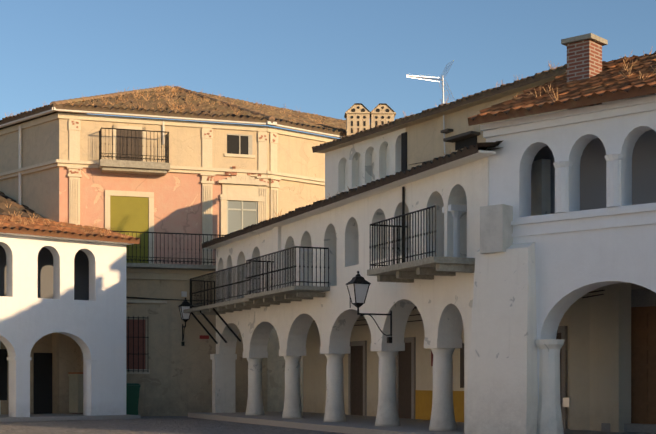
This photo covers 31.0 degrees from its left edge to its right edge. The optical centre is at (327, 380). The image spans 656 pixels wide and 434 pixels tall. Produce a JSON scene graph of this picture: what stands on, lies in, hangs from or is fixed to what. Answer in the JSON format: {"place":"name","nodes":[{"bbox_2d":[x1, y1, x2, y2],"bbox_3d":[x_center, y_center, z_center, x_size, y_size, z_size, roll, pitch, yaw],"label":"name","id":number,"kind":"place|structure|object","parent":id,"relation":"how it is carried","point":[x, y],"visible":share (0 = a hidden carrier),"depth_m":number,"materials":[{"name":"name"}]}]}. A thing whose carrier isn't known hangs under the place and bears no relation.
{"place":"outdoors","nodes":[
{"label":"outdoors","id":0,"kind":"place"},
{"bbox_2d":[1,333,82,413],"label":"arcade inner wall","id":1,"kind":"structure","parent":0,"point":[43,344],"depth_m":37.84,"materials":[{"name":"beige paint"}]},
{"bbox_2d":[0,349,51,413],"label":"dark house openings","id":2,"kind":"object","parent":1,"relation":"in","point":[42,383],"visible":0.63,"depth_m":37.95,"materials":[{"name":"black"}]},
{"bbox_2d":[0,211,129,237],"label":"dry grass","id":3,"kind":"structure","parent":0,"point":[51,220],"depth_m":36.53,"materials":[{"name":"beige plant"}]},
{"bbox_2d":[69,85,242,114],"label":"dry grass","id":4,"kind":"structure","parent":0,"point":[158,89],"depth_m":41.92,"materials":[{"name":"brown plant"}]},
{"bbox_2d":[0,416,345,433],"bbox_3d":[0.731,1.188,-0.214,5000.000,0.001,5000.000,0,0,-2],"label":"plaza ground","id":5,"kind":"structure","parent":0,"point":[165,425],"depth_m":29.63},
{"bbox_2d":[126,383,140,414],"bbox_3d":[-6.427,0.640,38.158,0.640,1.085,0.848,0,0,-17],"label":"green wheelie bin","id":6,"kind":"object","parent":5,"relation":"on","point":[132,395],"visible":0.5,"depth_m":37.86,"materials":[{"name":"green plastic"}]},
{"bbox_2d":[52,279,302,415],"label":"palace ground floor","id":7,"kind":"structure","parent":5,"relation":"on","point":[177,381],"depth_m":39.03,"materials":[{"name":"paint"}]},
{"bbox_2d":[126,319,145,368],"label":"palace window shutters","id":8,"kind":"object","parent":7,"relation":"in","point":[135,344],"visible":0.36,"depth_m":38.63,"materials":[{"name":"red wood"}]},
{"bbox_2d":[59,167,255,264],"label":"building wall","id":9,"kind":"structure","parent":7,"relation":"on","point":[177,202],"depth_m":38.95,"materials":[{"name":"paint"}]},
{"bbox_2d":[110,196,148,262],"bbox_3d":[-6.486,-4.881,38.579,1.255,2.237,0.028,0,0,-17],"label":"roller blind","id":10,"kind":"object","parent":9,"relation":"attached to","point":[128,213],"visible":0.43,"depth_m":38.59,"materials":[{"name":"yellow fabric"}]},
{"bbox_2d":[98,159,215,270],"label":"palace balcony slabs","id":11,"kind":"structure","parent":9,"relation":"attached to","point":[133,167],"depth_m":38.17,"materials":[{"name":"beige stone"}]},
{"bbox_2d":[0,167,324,221],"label":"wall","id":12,"kind":"structure","parent":7,"relation":"on","point":[40,192],"depth_m":39.59,"materials":[{"name":"beige paint"}]},
{"bbox_2d":[0,112,336,178],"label":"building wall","id":13,"kind":"structure","parent":12,"relation":"on","point":[45,142],"depth_m":39.23,"materials":[{"name":"beige paint"}]},
{"bbox_2d":[0,91,148,129],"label":"roof eave","id":14,"kind":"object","parent":13,"relation":"on","point":[25,114],"depth_m":39.24,"materials":[{"name":"beige paint"}]},
{"bbox_2d":[117,130,141,160],"bbox_3d":[-6.487,-7.620,38.571,0.819,1.116,0.043,0,0,-17],"label":"balcony door","id":15,"kind":"structure","parent":13,"relation":"in","point":[126,139],"depth_m":38.55,"materials":[{"name":"brown wood"}]},
{"bbox_2d":[53,87,271,122],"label":"tiled roof","id":16,"kind":"structure","parent":13,"relation":"on","point":[206,110],"depth_m":39.70,"materials":[{"name":"brown tile"}]},
{"bbox_2d":[50,86,274,119],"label":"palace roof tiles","id":17,"kind":"object","parent":16,"relation":"on","point":[152,89],"visible":0.73,"depth_m":41.72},
{"bbox_2d":[0,107,342,204],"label":"palace gutter pipes","id":18,"kind":"object","parent":13,"relation":"attached to","point":[275,124],"visible":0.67,"depth_m":39.18,"materials":[{"name":"white metal"}]},
{"bbox_2d":[70,121,279,182],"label":"palace carved ornaments","id":19,"kind":"object","parent":13,"relation":"attached to","point":[232,173],"visible":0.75,"depth_m":39.51},
{"bbox_2d":[227,134,251,154],"bbox_3d":[-2.962,-7.924,39.668,0.862,0.669,0.023,0,0,-17],"label":"window frame","id":20,"kind":"object","parent":13,"relation":"in","point":[249,144],"visible":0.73,"depth_m":39.74,"materials":[{"name":"white wood"}]},
{"bbox_2d":[227,135,247,154],"bbox_3d":[-2.967,-7.924,39.684,0.861,0.669,0.010,0,0,-17],"label":"window pane","id":21,"kind":"structure","parent":20,"relation":"in","point":[232,144],"depth_m":39.65,"materials":[{"name":"black glass"}]},
{"bbox_2d":[188,91,345,135],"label":"tiled roof","id":22,"kind":"structure","parent":13,"relation":"on","point":[329,125],"depth_m":44.54,"materials":[{"name":"brown tile"}]},
{"bbox_2d":[227,200,257,233],"bbox_3d":[-2.882,-4.893,39.686,1.075,2.262,0.020,0,0,-17],"label":"window frame","id":23,"kind":"object","parent":12,"relation":"in","point":[242,209],"visible":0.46,"depth_m":39.68,"materials":[{"name":"white wood"}]},
{"bbox_2d":[228,200,255,233],"bbox_3d":[-2.888,-4.893,39.704,1.075,2.262,0.018,0,0,-17],"label":"window pane","id":24,"kind":"structure","parent":23,"relation":"in","point":[234,220],"depth_m":39.67,"materials":[{"name":"grey glass"}]},
{"bbox_2d":[0,112,335,373],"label":"facade trim","id":25,"kind":"structure","parent":7,"relation":"on","point":[241,185],"depth_m":39.26,"materials":[{"name":"beige paint"}]},
{"bbox_2d":[99,127,224,371],"bbox_3d":[-4.850,-4.167,38.729,5.836,7.827,0.718,0,0,-17],"label":"metal railing","id":26,"kind":"object","parent":25,"relation":"attached to","point":[145,158],"visible":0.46,"depth_m":38.23,"materials":[{"name":"black metal"}]},
{"bbox_2d":[178,298,190,345],"bbox_3d":[-4.710,-1.920,38.787,0.424,1.570,0.733,0,0,-17],"label":"street lamp","id":27,"kind":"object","parent":7,"relation":"attached to","point":[185,302],"depth_m":38.55,"materials":[{"name":"black metal"}]},
{"bbox_2d":[200,335,208,338],"bbox_3d":[-4.119,-1.431,39.321,0.320,0.120,0.018,0,0,-17],"label":"sign","id":28,"kind":"object","parent":7,"relation":"attached to","point":[204,336],"visible":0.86,"depth_m":39.31,"materials":[{"name":"red metal"}]},
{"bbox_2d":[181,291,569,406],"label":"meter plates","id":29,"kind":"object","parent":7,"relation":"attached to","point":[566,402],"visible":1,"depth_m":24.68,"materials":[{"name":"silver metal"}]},
{"bbox_2d":[602,93,655,103],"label":"roof eave","id":30,"kind":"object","parent":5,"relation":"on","point":[629,98],"depth_m":24.06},
{"bbox_2d":[126,160,604,325],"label":"facade cables","id":31,"kind":"object","parent":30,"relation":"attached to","point":[403,200],"visible":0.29,"depth_m":25.40,"materials":[{"name":"black rubber"}]},
{"bbox_2d":[553,154,625,212],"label":"house gallery columns","id":32,"kind":"structure","parent":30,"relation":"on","point":[613,160],"depth_m":20.56,"materials":[{"name":"white paint"}]},
{"bbox_2d":[533,130,655,213],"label":"arch recess","id":33,"kind":"object","parent":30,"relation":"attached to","point":[593,178],"depth_m":22.24,"materials":[{"name":"grey"}]},
{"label":"house","id":34,"kind":"object","parent":5,"relation":"on","visible":0},
{"bbox_2d":[0,191,45,218],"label":"house roof","id":35,"kind":"structure","parent":34,"relation":"on","point":[5,200],"depth_m":38.80,"materials":[{"name":"tile"}]},
{"bbox_2d":[0,215,139,243],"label":"tiled roof","id":36,"kind":"structure","parent":34,"relation":"attached to","point":[68,230],"depth_m":35.75,"materials":[{"name":"orange tile"}]},
{"bbox_2d":[201,89,345,130],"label":"dry grass","id":37,"kind":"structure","parent":0,"point":[284,111],"depth_m":45.54,"materials":[{"name":"brown plant"}]},
{"bbox_2d":[0,411,655,433],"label":"arcade pavement","id":38,"kind":"structure","parent":0,"point":[355,424],"depth_m":30.39,"materials":[{"name":"stone"}]},
{"bbox_2d":[7,357,96,416],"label":"house columns","id":39,"kind":"structure","parent":38,"relation":"on","point":[87,363],"depth_m":35.98,"materials":[{"name":"white paint"}]},
{"bbox_2d":[0,234,125,416],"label":"house facade","id":40,"kind":"structure","parent":38,"relation":"on","point":[94,326],"depth_m":35.50,"materials":[{"name":"white paint"}]},
{"bbox_2d":[0,245,88,299],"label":"arched window","id":41,"kind":"structure","parent":40,"relation":"in","point":[45,274],"depth_m":37.00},
{"bbox_2d":[0,232,132,244],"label":"roof eave","id":42,"kind":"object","parent":40,"relation":"attached to","point":[65,238],"depth_m":35.11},
{"bbox_2d":[68,374,82,412],"bbox_3d":[-7.828,0.418,37.877,0.800,1.240,0.650,0,0,-40],"label":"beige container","id":43,"kind":"object","parent":38,"relation":"on","point":[75,393],"visible":0.43,"depth_m":37.51,"materials":[{"name":"brown"}]},
{"bbox_2d":[68,372,82,373],"bbox_3d":[-7.828,-0.222,37.877,0.780,0.050,0.620,0,0,-40],"label":"beige container lid","id":44,"kind":"object","parent":43,"relation":"on","point":[75,372],"visible":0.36,"depth_m":37.50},
{"bbox_2d":[210,156,488,432],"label":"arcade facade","id":45,"kind":"structure","parent":38,"relation":"on","point":[443,304],"depth_m":27.60,"materials":[{"name":"white paint"}]},
{"bbox_2d":[183,256,474,314],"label":"balcony slabs","id":46,"kind":"structure","parent":45,"relation":"attached to","point":[428,268],"depth_m":24.92,"materials":[{"name":"grey concrete"}]},
{"bbox_2d":[189,205,435,343],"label":"arcade railings","id":47,"kind":"object","parent":46,"relation":"on","point":[199,292],"visible":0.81,"depth_m":29.95,"materials":[{"name":"black metal"}]},
{"bbox_2d":[227,204,466,271],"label":"arcade gallery columns","id":48,"kind":"structure","parent":45,"relation":"attached to","point":[457,211],"depth_m":23.76,"materials":[{"name":"white paint"}]},
{"bbox_2d":[203,150,495,248],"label":"arcade soffit","id":49,"kind":"structure","parent":45,"relation":"attached to","point":[480,154],"depth_m":26.64,"materials":[{"name":"white paint"}]},
{"bbox_2d":[202,141,502,248],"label":"arcade roof","id":50,"kind":"structure","parent":45,"relation":"on","point":[451,157],"depth_m":26.25,"materials":[{"name":"brown tile"}]},
{"bbox_2d":[345,271,391,342],"bbox_3d":[0.938,-1.601,25.861,1.034,1.570,0.424,0,0,-23],"label":"street lantern","id":51,"kind":"object","parent":45,"relation":"attached to","point":[358,278],"depth_m":25.66,"materials":[{"name":"black metal"}]},
{"bbox_2d":[405,84,566,169],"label":"upper wall","id":52,"kind":"structure","parent":45,"relation":"on","point":[425,141],"depth_m":30.24,"materials":[{"name":"beige paint"}]},
{"bbox_2d":[312,96,467,152],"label":"house roof","id":53,"kind":"structure","parent":52,"relation":"on","point":[410,118],"depth_m":31.52,"materials":[{"name":"brown tile"}]},
{"bbox_2d":[344,103,395,135],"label":"chimney","id":54,"kind":"object","parent":53,"relation":"on","point":[370,119],"visible":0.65,"depth_m":41.47,"materials":[{"name":"beige paint"}]},
{"bbox_2d":[351,106,389,132],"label":"ornate chimney holes","id":55,"kind":"object","parent":54,"relation":"in","point":[363,110],"visible":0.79,"depth_m":41.45,"materials":[{"name":"black"}]},
{"bbox_2d":[406,60,453,155],"bbox_3d":[2.544,-6.812,29.832,1.226,2.561,0.408,0,0,-19],"label":"tv antenna","id":56,"kind":"object","parent":52,"relation":"attached to","point":[442,83],"visible":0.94,"depth_m":29.94,"materials":[{"name":"silver metal"}]},
{"bbox_2d":[401,132,476,170],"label":"house openings","id":57,"kind":"object","parent":52,"relation":"in","point":[463,143],"visible":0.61,"depth_m":31.45,"materials":[{"name":"black"}]},
{"bbox_2d":[315,70,566,152],"bbox_3d":[2.543,-6.767,30.482,0.280,0.050,10.700,0,0,-32],"label":"roof eave","id":58,"kind":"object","parent":52,"relation":"attached to","point":[487,99],"depth_m":29.74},
{"bbox_2d":[441,128,479,142],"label":"roof tiles","id":59,"kind":"object","parent":52,"relation":"attached to","point":[461,136],"visible":1,"depth_m":29.25,"materials":[{"name":"brown tile"}]},
{"bbox_2d":[463,64,566,104],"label":"roof","id":60,"kind":"structure","parent":52,"relation":"on","point":[542,75],"depth_m":27.26,"materials":[{"name":"brown tile"}]},
{"bbox_2d":[494,61,558,87],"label":"dry grass","id":61,"kind":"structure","parent":60,"relation":"on","point":[526,77],"depth_m":27.26,"materials":[{"name":"brown plant"}]},
{"bbox_2d":[531,159,550,215],"bbox_3d":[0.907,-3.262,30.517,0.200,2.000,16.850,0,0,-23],"label":"window","id":62,"kind":"structure","parent":45,"relation":"attached to","point":[540,186],"depth_m":22.79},
{"bbox_2d":[245,348,456,430],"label":"columns","id":63,"kind":"structure","parent":38,"relation":"on","point":[442,416],"depth_m":26.80,"materials":[{"name":"white paint"}]},
{"bbox_2d":[243,339,461,357],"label":"column capitals","id":64,"kind":"object","parent":63,"relation":"on","point":[430,343],"visible":0.83,"depth_m":26.90,"materials":[{"name":"white paint"}]},
{"bbox_2d":[465,242,564,433],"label":"buttress","id":65,"kind":"structure","parent":38,"relation":"on","point":[502,389],"depth_m":21.59,"materials":[{"name":"white paint"}]},
{"bbox_2d":[0,0,655,138],"label":"sky","id":66,"kind":"structure","parent":0,"point":[320,57],"materials":[{"name":"blue"}]},
{"bbox_2d":[214,149,454,237],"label":"roof grass","id":67,"kind":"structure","parent":0,"point":[326,196],"depth_m":30.17,"materials":[{"name":"brown plant"}]},
{"bbox_2d":[325,128,405,198],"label":"upper wall","id":68,"kind":"structure","parent":0,"point":[361,163],"depth_m":33.31,"materials":[{"name":"white paint"}]},
{"bbox_2d":[352,95,467,133],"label":"dry grass","id":69,"kind":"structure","parent":0,"point":[404,116],"depth_m":32.57,"materials":[{"name":"brown plant"}]},
{"bbox_2d":[303,283,630,431],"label":"arcade back wall","id":70,"kind":"structure","parent":0,"point":[610,355],"depth_m":24.20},
{"bbox_2d":[415,390,463,421],"bbox_3d":[3.124,0.653,30.020,0.310,0.770,5.000,0,0,-23],"label":"yellow wall panel","id":71,"kind":"object","parent":70,"relation":"attached to","point":[423,404],"visible":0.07,"depth_m":30.80,"materials":[{"name":"yellow paint"}]},
{"bbox_2d":[348,326,567,428],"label":"door frames","id":72,"kind":"structure","parent":70,"relation":"attached to","point":[563,330],"depth_m":31.53,"materials":[{"name":"brown wood"}]},
{"bbox_2d":[351,333,560,418],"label":"doors","id":73,"kind":"structure","parent":72,"relation":"in","point":[357,382],"depth_m":32.18,"materials":[{"name":"brown wood"}]},
{"bbox_2d":[480,95,655,404],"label":"house facade","id":74,"kind":"structure","parent":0,"point":[579,254],"depth_m":21.11,"materials":[{"name":"white paint"}]},
{"bbox_2d":[480,204,512,253],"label":"wall block","id":75,"kind":"structure","parent":74,"relation":"attached to","point":[496,229],"depth_m":21.82,"materials":[{"name":"white paint"}]},
{"bbox_2d":[468,51,655,125],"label":"house roof","id":76,"kind":"structure","parent":74,"relation":"on","point":[608,82],"depth_m":21.63,"materials":[{"name":"orange tile"}]},
{"bbox_2d":[567,39,601,109],"bbox_3d":[5.056,-5.826,23.284,0.500,1.600,0.500,0,0,42],"label":"house chimney","id":77,"kind":"object","parent":76,"relation":"on","point":[584,59],"visible":0.36,"depth_m":23.09,"materials":[{"name":"red brick"}]},
{"bbox_2d":[561,33,607,45],"bbox_3d":[5.056,-6.666,23.284,0.660,0.090,0.660,0,0,42],"label":"chimney cap","id":78,"kind":"object","parent":77,"relation":"on","point":[592,37],"visible":0.64,"depth_m":23.07,"materials":[{"name":"grey concrete"}]},
{"bbox_2d":[512,49,655,101],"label":"dry grass","id":79,"kind":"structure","parent":0,"point":[629,70],"depth_m":21.73,"materials":[{"name":"brown plant"}]},
{"bbox_2d":[570,283,646,429],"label":"house wall","id":80,"kind":"structure","parent":0,"point":[579,363],"depth_m":24.47,"materials":[{"name":"beige paint"}]},
{"bbox_2d":[601,289,655,432],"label":"house door frame","id":81,"kind":"object","parent":80,"relation":"attached to","point":[643,297],"visible":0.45,"depth_m":23.42,"materials":[{"name":"brown wood"}]},
{"bbox_2d":[631,306,655,423],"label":"house door","id":82,"kind":"structure","parent":81,"relation":"in","point":[643,365],"depth_m":23.47,"materials":[{"name":"brown wood"}]}
]}

